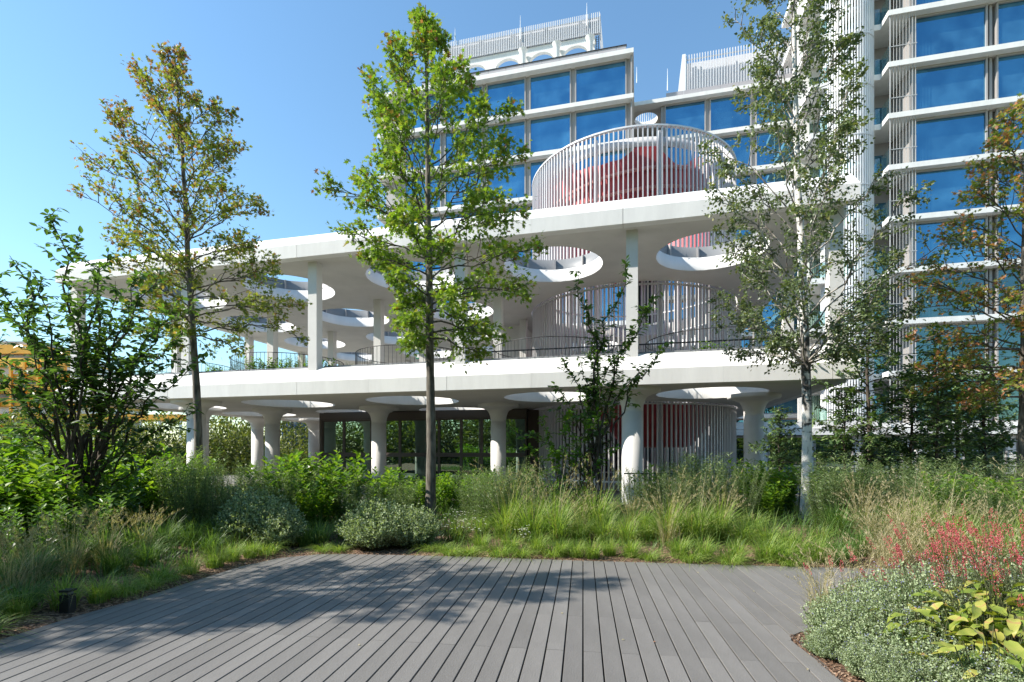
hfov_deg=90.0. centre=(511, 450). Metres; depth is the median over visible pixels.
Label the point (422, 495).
broadleaf shrub
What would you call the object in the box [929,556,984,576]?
catmint plant
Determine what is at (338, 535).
tall grass
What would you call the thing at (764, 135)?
window
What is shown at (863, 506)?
straw grass
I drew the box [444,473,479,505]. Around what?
broadleaf shrub
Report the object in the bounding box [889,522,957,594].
crimson spike plant
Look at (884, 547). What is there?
straw grass
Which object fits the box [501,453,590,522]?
tall grass
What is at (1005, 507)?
narrowleaf perennial
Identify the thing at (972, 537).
crimson spike plant
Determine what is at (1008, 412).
window
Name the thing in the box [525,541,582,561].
grass clump
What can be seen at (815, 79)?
gallery door
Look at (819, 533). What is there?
tall grass
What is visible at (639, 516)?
tall grass
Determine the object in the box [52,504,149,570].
straw grass
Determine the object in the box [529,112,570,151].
window
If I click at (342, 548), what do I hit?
grass clump
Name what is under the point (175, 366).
round railing
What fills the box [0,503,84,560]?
dark shrub
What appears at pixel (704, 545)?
grass tuft
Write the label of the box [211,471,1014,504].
pavement
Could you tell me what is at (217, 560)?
edge grass
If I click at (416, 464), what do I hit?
window
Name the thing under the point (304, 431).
distant bush
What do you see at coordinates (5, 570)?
deep green grass
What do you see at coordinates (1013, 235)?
window
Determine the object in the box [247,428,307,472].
distant bush
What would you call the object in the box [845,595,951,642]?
catmint plant
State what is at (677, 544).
grass tuft
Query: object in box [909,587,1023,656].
knotweed plant
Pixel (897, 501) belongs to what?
straw grass
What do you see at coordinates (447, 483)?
broadleaf shrub
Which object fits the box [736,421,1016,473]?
podium
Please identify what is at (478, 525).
tall grass
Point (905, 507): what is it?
straw grass
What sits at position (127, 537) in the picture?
deep green grass
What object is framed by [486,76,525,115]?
window
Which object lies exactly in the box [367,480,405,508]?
narrowleaf perennial
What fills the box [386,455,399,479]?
window
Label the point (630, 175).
red net funnel
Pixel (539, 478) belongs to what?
narrowleaf perennial
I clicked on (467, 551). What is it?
grass clump
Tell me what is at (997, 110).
window
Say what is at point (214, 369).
planter shrub
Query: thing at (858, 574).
straw grass
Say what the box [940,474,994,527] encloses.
narrowleaf perennial
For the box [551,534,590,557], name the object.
grass tuft
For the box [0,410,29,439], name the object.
distant bush
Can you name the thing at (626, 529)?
tall grass
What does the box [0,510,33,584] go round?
straw grass
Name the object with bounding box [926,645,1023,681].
catmint plant
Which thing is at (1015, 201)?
window
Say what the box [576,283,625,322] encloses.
window
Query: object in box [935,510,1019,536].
tall grass
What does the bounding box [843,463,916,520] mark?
narrowleaf perennial
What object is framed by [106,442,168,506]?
broadleaf shrub
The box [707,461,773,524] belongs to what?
narrowleaf perennial
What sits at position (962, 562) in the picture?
crimson spike plant
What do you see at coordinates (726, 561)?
grass clump
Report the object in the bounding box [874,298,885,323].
balcony door
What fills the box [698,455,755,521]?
narrowleaf perennial
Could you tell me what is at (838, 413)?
conifer tree
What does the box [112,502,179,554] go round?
straw grass
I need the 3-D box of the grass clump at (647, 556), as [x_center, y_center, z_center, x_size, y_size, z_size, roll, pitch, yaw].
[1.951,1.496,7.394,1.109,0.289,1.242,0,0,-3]
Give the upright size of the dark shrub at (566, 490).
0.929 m
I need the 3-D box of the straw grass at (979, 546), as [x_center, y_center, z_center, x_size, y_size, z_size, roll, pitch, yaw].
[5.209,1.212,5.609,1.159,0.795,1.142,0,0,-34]
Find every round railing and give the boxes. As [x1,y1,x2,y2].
[129,358,232,375]
[230,352,343,370]
[355,344,468,365]
[494,336,612,358]
[645,326,781,351]
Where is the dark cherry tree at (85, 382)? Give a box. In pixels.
[0,208,207,538]
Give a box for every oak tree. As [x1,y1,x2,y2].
[66,40,311,487]
[311,2,548,517]
[897,93,1023,501]
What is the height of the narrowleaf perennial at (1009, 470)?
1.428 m
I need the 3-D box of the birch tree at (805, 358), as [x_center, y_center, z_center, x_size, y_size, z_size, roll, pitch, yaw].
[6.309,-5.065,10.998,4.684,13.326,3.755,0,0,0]
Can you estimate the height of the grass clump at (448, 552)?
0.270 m
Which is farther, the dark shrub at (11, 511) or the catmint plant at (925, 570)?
the dark shrub at (11, 511)
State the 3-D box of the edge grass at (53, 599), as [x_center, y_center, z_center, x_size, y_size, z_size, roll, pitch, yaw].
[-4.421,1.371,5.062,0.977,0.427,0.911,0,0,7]
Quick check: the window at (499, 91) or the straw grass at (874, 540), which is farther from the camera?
the window at (499, 91)
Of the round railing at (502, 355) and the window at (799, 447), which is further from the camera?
the window at (799, 447)
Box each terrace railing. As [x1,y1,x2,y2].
[475,345,622,356]
[639,335,819,351]
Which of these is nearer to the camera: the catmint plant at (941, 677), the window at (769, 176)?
the catmint plant at (941, 677)
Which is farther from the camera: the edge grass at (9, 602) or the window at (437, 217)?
the window at (437, 217)
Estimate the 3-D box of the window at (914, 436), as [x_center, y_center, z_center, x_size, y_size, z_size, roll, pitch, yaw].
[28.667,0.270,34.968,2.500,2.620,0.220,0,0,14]
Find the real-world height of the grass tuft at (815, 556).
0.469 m
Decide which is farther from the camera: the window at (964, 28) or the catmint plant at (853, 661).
the window at (964, 28)
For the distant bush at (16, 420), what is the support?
on the ground
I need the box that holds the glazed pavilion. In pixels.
[319,409,528,485]
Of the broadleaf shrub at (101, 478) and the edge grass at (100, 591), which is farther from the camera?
the broadleaf shrub at (101, 478)
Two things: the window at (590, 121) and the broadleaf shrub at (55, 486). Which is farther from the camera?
the window at (590, 121)
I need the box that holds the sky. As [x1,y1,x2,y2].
[0,0,790,450]
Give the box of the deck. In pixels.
[0,554,917,681]
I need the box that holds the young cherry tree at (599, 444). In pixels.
[524,254,673,503]
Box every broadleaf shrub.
[0,427,94,462]
[0,428,62,481]
[0,448,27,482]
[0,449,88,541]
[0,457,114,543]
[0,460,52,549]
[16,432,115,514]
[44,455,134,520]
[85,454,172,526]
[105,450,200,520]
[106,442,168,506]
[138,465,205,513]
[173,456,215,483]
[244,455,322,502]
[275,449,342,514]
[289,449,372,523]
[291,480,336,529]
[346,466,400,510]
[372,466,416,498]
[375,479,413,509]
[397,480,422,507]
[405,474,440,508]
[436,470,460,507]
[436,472,464,512]
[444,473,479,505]
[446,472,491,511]
[465,469,496,503]
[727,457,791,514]
[740,479,793,522]
[755,463,800,514]
[808,469,863,514]
[921,471,997,526]
[947,475,1022,520]
[971,477,1023,526]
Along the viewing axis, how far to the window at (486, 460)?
23.50 m
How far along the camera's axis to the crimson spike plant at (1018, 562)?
4.41 m
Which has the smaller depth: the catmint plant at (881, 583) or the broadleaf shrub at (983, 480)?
the catmint plant at (881, 583)
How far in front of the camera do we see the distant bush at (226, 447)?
35.71 m
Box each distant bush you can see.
[0,405,111,442]
[0,408,95,448]
[0,409,23,437]
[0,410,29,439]
[0,411,53,461]
[25,410,130,462]
[81,409,165,465]
[96,409,182,470]
[132,411,213,470]
[168,415,250,474]
[174,416,299,470]
[215,421,307,468]
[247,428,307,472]
[280,422,307,464]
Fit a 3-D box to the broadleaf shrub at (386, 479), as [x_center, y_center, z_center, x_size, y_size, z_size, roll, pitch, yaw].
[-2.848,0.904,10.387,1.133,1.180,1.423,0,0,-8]
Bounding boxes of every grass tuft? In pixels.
[455,530,498,550]
[475,529,532,551]
[508,528,561,553]
[543,536,577,556]
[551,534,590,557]
[565,535,616,559]
[590,532,630,555]
[598,535,652,557]
[645,531,700,558]
[667,530,740,560]
[713,534,766,561]
[723,529,797,563]
[753,535,815,563]
[757,527,836,559]
[785,535,845,563]
[799,537,862,565]
[829,535,870,560]
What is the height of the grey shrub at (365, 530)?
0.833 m
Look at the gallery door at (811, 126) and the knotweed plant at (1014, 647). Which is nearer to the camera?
the knotweed plant at (1014, 647)
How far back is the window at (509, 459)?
23.17 m
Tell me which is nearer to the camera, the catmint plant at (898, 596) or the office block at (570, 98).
the catmint plant at (898, 596)
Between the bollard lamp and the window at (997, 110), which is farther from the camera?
the window at (997, 110)
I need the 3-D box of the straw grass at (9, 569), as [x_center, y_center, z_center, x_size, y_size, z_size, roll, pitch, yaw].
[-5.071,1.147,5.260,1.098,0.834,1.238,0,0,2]
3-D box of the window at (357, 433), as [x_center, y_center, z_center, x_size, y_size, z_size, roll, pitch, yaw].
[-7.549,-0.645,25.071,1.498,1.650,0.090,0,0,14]
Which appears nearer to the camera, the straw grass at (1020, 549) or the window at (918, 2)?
the straw grass at (1020, 549)
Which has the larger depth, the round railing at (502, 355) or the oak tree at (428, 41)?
the round railing at (502, 355)
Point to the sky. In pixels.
(289, 67)
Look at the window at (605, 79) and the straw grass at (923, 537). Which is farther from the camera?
the window at (605, 79)
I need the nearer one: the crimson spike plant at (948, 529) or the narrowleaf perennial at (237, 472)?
the crimson spike plant at (948, 529)
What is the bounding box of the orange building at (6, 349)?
[0,341,144,449]
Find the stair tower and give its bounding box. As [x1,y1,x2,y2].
[820,0,874,420]
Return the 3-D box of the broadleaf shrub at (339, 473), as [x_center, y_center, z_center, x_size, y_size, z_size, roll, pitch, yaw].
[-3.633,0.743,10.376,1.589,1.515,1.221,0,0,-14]
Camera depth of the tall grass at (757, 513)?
9.00 m
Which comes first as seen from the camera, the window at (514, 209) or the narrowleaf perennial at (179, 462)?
the narrowleaf perennial at (179, 462)
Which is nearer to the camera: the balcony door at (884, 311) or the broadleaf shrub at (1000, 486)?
the broadleaf shrub at (1000, 486)
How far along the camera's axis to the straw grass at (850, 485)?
9.37 m
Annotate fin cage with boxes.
[532,123,736,490]
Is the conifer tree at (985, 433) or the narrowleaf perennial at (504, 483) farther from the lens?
the conifer tree at (985, 433)
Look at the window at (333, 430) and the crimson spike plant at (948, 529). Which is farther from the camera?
the window at (333, 430)
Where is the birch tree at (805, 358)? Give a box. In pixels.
[696,0,972,519]
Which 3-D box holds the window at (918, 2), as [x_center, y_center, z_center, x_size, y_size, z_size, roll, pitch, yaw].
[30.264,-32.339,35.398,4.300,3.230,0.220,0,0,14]
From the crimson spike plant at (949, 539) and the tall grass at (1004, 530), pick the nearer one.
the crimson spike plant at (949, 539)
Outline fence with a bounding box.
[624,473,996,508]
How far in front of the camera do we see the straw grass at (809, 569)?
5.01 m
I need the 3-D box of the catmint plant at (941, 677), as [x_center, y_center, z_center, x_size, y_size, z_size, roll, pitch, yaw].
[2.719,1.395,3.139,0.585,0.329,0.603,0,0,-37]
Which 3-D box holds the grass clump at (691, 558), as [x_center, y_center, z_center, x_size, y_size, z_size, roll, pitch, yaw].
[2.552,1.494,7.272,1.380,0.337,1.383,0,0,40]
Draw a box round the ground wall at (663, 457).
[645,445,691,472]
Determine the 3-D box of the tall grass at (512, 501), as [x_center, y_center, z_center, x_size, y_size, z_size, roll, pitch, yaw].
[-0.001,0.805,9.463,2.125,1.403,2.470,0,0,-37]
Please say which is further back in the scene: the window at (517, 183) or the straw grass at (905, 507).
the window at (517, 183)
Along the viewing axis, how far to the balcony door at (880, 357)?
38.61 m
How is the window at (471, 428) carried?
in the glazed pavilion
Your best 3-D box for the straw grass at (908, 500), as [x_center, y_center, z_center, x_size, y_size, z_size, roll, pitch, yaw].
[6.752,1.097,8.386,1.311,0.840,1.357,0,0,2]
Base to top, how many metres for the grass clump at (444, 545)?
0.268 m
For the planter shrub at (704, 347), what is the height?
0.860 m
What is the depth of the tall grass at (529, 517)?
8.48 m
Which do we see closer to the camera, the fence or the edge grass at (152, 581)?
the edge grass at (152, 581)
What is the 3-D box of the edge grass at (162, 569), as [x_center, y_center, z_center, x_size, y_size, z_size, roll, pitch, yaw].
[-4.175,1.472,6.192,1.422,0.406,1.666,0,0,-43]
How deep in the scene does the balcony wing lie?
35.49 m
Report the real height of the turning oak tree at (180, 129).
11.912 m
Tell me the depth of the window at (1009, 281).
34.63 m
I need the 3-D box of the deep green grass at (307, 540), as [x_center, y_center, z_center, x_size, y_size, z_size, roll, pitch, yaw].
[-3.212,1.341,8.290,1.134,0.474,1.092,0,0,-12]
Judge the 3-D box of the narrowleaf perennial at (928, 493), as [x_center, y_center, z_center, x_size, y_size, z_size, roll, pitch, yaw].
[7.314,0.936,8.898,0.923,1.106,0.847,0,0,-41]
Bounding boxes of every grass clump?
[290,540,338,553]
[315,540,360,553]
[405,539,444,553]
[412,540,459,555]
[421,543,470,562]
[438,539,488,559]
[460,538,540,561]
[494,542,545,562]
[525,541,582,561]
[614,546,672,564]
[654,545,731,571]
[701,547,766,572]
[760,550,820,575]
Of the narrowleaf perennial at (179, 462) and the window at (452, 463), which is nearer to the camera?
the narrowleaf perennial at (179, 462)
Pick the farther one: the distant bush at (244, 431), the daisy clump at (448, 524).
the distant bush at (244, 431)
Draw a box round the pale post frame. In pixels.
[913,450,977,484]
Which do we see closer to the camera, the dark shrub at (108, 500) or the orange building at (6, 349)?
the dark shrub at (108, 500)
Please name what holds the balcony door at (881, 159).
in the balcony wing
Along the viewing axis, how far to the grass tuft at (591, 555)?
7.47 m
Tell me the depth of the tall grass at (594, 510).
9.06 m
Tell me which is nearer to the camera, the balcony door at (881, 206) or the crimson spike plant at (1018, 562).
the crimson spike plant at (1018, 562)
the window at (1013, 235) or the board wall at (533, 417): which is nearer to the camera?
the board wall at (533, 417)
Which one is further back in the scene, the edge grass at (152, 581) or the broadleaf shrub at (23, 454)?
the broadleaf shrub at (23, 454)
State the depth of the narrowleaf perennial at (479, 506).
9.17 m
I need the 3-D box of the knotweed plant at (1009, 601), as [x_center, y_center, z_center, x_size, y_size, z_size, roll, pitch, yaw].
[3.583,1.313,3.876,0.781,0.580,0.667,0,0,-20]
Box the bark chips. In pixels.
[2,548,930,681]
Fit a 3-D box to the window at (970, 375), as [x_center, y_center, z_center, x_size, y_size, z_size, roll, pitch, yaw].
[30.264,-3.539,35.398,4.300,3.230,0.220,0,0,14]
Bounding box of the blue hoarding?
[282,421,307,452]
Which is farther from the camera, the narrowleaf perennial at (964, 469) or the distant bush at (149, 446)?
the distant bush at (149, 446)
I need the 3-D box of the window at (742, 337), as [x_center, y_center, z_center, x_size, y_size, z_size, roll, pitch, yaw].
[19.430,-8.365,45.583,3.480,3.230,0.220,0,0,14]
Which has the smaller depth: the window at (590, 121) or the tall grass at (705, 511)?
the tall grass at (705, 511)
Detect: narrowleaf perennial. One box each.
[143,448,218,525]
[156,446,229,514]
[158,462,217,538]
[168,465,245,535]
[183,462,265,510]
[209,458,274,493]
[233,459,293,496]
[239,475,302,511]
[266,466,320,521]
[321,470,375,523]
[341,480,379,520]
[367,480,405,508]
[384,476,419,511]
[447,469,506,525]
[458,468,509,532]
[460,464,525,519]
[481,464,534,520]
[502,456,552,515]
[611,466,671,517]
[626,462,695,519]
[657,469,722,518]
[660,450,710,513]
[670,452,731,516]
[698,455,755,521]
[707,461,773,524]
[795,460,847,528]
[815,452,874,521]
[834,458,888,524]
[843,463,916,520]
[866,461,947,521]
[884,456,963,508]
[902,455,983,510]
[903,472,961,520]
[918,455,990,489]
[938,462,1023,498]
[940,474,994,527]
[949,456,1023,497]
[965,481,1023,529]
[991,454,1023,520]
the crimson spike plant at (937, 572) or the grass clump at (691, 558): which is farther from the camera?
the grass clump at (691, 558)
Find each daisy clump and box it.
[441,514,462,542]
[446,509,473,541]
[463,517,485,544]
[515,525,529,547]
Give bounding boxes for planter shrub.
[204,364,232,370]
[231,356,257,369]
[242,356,279,369]
[271,358,298,367]
[285,354,307,367]
[303,358,335,367]
[692,341,729,349]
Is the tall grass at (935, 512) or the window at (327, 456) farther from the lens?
the window at (327, 456)
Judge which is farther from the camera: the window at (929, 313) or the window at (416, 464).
the window at (929, 313)
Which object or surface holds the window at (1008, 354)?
in the balcony wing
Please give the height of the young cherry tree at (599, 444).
6.232 m
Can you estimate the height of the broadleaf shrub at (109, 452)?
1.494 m
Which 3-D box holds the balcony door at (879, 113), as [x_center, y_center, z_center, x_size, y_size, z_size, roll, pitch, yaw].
[27.768,-24.674,38.644,0.800,2.300,0.050,0,0,14]
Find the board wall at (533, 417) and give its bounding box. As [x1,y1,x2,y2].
[528,409,620,485]
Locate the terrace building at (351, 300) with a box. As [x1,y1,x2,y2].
[55,174,860,504]
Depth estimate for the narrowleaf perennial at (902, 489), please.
9.75 m
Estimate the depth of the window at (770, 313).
44.77 m
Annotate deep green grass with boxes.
[0,546,67,598]
[0,573,70,611]
[0,576,60,618]
[1,534,93,579]
[1,541,102,589]
[11,545,84,582]
[20,524,119,565]
[62,519,144,562]
[70,537,154,575]
[89,513,178,557]
[105,515,195,552]
[115,529,192,566]
[159,512,218,546]
[173,525,238,553]
[174,509,250,544]
[279,522,331,546]
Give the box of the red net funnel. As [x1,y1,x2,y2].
[556,146,705,283]
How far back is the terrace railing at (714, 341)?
15.58 m
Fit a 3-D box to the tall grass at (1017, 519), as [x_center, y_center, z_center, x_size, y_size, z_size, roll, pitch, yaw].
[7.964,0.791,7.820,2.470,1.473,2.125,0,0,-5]
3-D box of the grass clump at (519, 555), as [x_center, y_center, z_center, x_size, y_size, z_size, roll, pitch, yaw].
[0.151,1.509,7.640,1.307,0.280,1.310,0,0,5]
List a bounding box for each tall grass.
[308,518,339,543]
[330,517,344,539]
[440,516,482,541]
[454,510,492,536]
[457,456,548,522]
[459,470,540,539]
[483,474,602,544]
[484,459,575,542]
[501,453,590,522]
[552,455,645,533]
[556,514,612,542]
[573,508,639,541]
[593,514,658,545]
[611,502,659,530]
[619,467,724,542]
[627,509,691,541]
[634,467,750,544]
[664,462,778,541]
[685,503,735,529]
[706,515,777,544]
[718,519,797,548]
[732,507,778,533]
[757,525,804,545]
[790,495,883,536]
[798,522,847,544]
[825,525,893,556]
[827,502,905,534]
[842,460,982,536]
[879,495,1003,566]
[880,465,998,543]
[896,481,1010,559]
[934,484,1023,567]
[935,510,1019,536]
[960,458,1023,534]
[970,514,1023,548]
[993,528,1023,565]
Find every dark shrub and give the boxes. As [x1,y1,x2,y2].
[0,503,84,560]
[32,492,131,552]
[65,471,146,534]
[531,480,567,511]
[549,476,580,511]
[575,487,613,509]
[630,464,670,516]
[725,466,758,509]
[832,470,884,506]
[889,469,917,510]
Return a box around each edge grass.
[0,568,126,611]
[0,585,44,615]
[0,585,50,618]
[0,605,44,652]
[50,567,126,605]
[78,575,171,609]
[98,569,195,599]
[105,555,211,591]
[165,549,215,574]
[187,538,245,568]
[204,536,266,562]
[230,536,269,558]
[232,535,297,561]
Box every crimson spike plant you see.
[803,553,853,599]
[847,544,933,590]
[865,535,942,585]
[887,515,970,603]
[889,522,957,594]
[921,516,977,619]
[926,511,1006,576]
[926,537,995,649]
[931,508,994,559]
[931,516,967,580]
[932,533,1001,615]
[941,536,1013,635]
[957,504,1014,576]
[957,528,1023,640]
[964,517,1023,607]
[968,521,1022,586]
[984,510,1023,582]
[1008,524,1023,582]
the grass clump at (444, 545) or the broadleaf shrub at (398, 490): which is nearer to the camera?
the grass clump at (444, 545)
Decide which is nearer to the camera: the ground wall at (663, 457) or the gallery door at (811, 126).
the ground wall at (663, 457)
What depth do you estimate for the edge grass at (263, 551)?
7.68 m
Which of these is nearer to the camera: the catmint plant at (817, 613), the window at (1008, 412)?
the catmint plant at (817, 613)
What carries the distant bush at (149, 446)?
on the ground
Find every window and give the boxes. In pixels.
[322,420,343,453]
[322,455,343,478]
[344,420,370,453]
[344,455,370,480]
[386,419,399,453]
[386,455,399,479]
[400,419,438,453]
[400,455,438,481]
[404,92,441,127]
[404,132,441,169]
[404,176,441,210]
[407,214,441,222]
[411,261,440,271]
[439,418,460,453]
[439,455,460,480]
[445,84,482,122]
[445,126,482,163]
[445,169,482,204]
[445,209,482,219]
[461,418,481,453]
[461,456,481,481]
[482,418,490,453]
[482,456,490,481]
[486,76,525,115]
[486,119,525,156]
[486,162,525,200]
[487,205,525,213]
[506,417,526,453]
[506,456,526,482]
[529,68,570,109]
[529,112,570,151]
[529,155,569,195]
[575,58,626,101]
[575,103,626,145]
[576,148,626,169]
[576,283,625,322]
[665,98,705,136]
[665,139,705,164]
[669,281,694,295]
[669,300,694,319]
[709,92,751,130]
[720,132,751,167]
[736,173,751,185]
[736,230,750,238]
[736,436,743,470]
[742,337,751,346]
[755,87,792,124]
[755,127,793,165]
[755,169,784,183]
[762,294,796,330]
[764,399,796,413]
[764,418,796,421]
[768,436,801,471]
[814,435,853,471]
[861,435,902,472]
[912,436,953,462]
[914,0,942,5]
[914,3,987,57]
[914,56,987,109]
[914,109,987,161]
[914,163,987,213]
[914,215,987,264]
[914,268,987,317]
[914,321,987,367]
[914,375,987,421]
[963,434,1007,473]
[995,0,1023,44]
[995,51,1023,98]
[995,106,1023,151]
[995,159,1023,205]
[995,212,1021,259]
[995,266,1020,313]
[995,320,1019,366]
[995,374,1018,420]
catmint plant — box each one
[799,587,870,638]
[801,623,846,660]
[816,576,893,613]
[820,581,927,653]
[835,631,895,681]
[838,559,930,595]
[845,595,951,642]
[850,551,981,641]
[854,619,991,681]
[859,639,933,681]
[875,581,952,629]
[878,552,988,629]
[881,645,975,681]
[901,553,971,585]
[903,647,996,681]
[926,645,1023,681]
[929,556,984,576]
[933,546,1023,619]
[977,549,1023,587]
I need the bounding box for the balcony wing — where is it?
[782,0,1023,427]
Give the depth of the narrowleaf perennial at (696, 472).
10.07 m
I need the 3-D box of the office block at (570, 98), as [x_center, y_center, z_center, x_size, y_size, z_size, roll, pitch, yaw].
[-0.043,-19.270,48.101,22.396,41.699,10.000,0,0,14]
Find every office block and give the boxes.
[377,12,633,406]
[634,40,796,421]
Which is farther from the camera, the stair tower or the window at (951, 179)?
the stair tower
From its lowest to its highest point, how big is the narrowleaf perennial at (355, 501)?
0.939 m
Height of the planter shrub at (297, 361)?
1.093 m
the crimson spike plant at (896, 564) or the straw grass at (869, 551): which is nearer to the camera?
the crimson spike plant at (896, 564)
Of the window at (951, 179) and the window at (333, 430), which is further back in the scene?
the window at (951, 179)
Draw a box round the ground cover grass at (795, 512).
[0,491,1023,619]
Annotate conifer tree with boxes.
[731,405,822,498]
[798,384,907,497]
[811,276,970,492]
[856,363,989,497]
[866,325,1014,491]
[882,353,1017,488]
[917,356,1018,482]
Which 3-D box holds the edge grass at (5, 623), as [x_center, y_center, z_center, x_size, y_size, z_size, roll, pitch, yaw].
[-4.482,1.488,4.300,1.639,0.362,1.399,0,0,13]
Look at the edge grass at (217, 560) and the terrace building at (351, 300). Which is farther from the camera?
the terrace building at (351, 300)
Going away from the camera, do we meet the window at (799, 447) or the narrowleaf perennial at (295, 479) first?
the narrowleaf perennial at (295, 479)
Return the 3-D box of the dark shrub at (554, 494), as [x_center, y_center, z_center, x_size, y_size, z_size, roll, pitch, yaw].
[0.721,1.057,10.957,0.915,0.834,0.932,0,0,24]
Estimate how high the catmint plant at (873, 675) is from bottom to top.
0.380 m
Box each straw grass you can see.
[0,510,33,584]
[0,512,97,589]
[0,527,69,600]
[31,501,127,576]
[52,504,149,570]
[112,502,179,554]
[554,488,602,527]
[605,497,651,537]
[634,488,693,545]
[692,486,749,535]
[775,543,868,606]
[785,566,859,619]
[808,535,906,593]
[830,489,901,534]
[833,470,905,529]
[836,506,916,558]
[839,524,940,578]
[844,512,918,568]
[862,491,943,544]
[864,503,950,565]
[877,494,958,552]
[888,509,965,562]
[894,522,996,571]
[898,495,974,530]
[931,524,1020,574]
[954,498,1023,549]
[979,525,1022,561]
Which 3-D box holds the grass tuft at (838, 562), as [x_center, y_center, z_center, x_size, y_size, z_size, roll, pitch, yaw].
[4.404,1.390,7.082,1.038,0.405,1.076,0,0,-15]
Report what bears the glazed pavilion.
on the pavement
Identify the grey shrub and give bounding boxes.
[193,482,270,528]
[213,482,299,543]
[247,503,310,546]
[333,497,413,549]
[375,501,443,547]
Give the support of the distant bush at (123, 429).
on the ground
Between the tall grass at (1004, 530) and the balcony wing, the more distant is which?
the balcony wing
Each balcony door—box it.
[874,11,885,24]
[874,59,885,74]
[874,107,885,124]
[874,155,885,174]
[874,203,885,223]
[874,251,885,273]
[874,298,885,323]
[874,348,885,373]
[874,394,885,420]
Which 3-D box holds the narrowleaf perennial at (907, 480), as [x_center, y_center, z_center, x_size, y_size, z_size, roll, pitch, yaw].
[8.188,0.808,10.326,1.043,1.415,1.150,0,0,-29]
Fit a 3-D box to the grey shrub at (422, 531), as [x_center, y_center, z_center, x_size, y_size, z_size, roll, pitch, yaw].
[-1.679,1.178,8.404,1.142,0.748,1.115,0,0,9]
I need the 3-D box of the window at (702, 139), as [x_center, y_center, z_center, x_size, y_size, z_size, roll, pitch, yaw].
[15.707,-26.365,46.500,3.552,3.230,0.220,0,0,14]
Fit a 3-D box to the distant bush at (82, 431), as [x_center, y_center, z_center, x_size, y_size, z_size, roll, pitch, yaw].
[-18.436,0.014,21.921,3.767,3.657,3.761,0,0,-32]
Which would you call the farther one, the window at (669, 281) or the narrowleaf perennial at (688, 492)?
the window at (669, 281)
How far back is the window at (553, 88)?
42.84 m
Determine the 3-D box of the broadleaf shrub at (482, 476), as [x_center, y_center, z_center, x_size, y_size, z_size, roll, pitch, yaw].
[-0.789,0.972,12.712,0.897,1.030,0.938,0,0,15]
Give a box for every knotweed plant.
[862,604,987,659]
[901,600,1023,673]
[905,626,1023,681]
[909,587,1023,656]
[945,585,1023,653]
[947,570,1023,641]
[949,604,1023,672]
[950,564,1019,605]
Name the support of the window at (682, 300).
in the recessed office block at (701, 97)
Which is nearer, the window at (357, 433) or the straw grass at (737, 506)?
the straw grass at (737, 506)
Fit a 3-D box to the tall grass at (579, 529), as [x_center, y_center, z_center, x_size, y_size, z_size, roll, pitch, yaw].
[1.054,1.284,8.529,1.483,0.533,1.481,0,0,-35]
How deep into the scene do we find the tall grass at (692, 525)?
8.30 m
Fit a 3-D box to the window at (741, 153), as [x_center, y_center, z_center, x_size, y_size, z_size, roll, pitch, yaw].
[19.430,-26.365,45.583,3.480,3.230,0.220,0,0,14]
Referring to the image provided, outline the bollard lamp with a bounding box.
[59,588,76,613]
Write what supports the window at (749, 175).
in the recessed office block at (701, 97)
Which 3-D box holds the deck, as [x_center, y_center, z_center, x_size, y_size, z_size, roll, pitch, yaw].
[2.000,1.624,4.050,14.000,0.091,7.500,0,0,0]
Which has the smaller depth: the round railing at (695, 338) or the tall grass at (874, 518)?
the tall grass at (874, 518)
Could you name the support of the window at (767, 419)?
in the recessed office block at (701, 97)
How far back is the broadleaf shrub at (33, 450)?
8.89 m
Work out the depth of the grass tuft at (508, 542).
7.89 m
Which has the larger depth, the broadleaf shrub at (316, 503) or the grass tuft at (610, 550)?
the broadleaf shrub at (316, 503)
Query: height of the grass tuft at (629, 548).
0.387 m
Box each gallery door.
[809,77,819,84]
[809,123,819,134]
[809,168,819,177]
[809,259,819,278]
[809,304,819,326]
[812,395,819,420]
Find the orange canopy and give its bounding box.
[103,414,186,444]
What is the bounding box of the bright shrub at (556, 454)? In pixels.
[509,407,620,509]
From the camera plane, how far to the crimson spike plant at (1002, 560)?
4.20 m

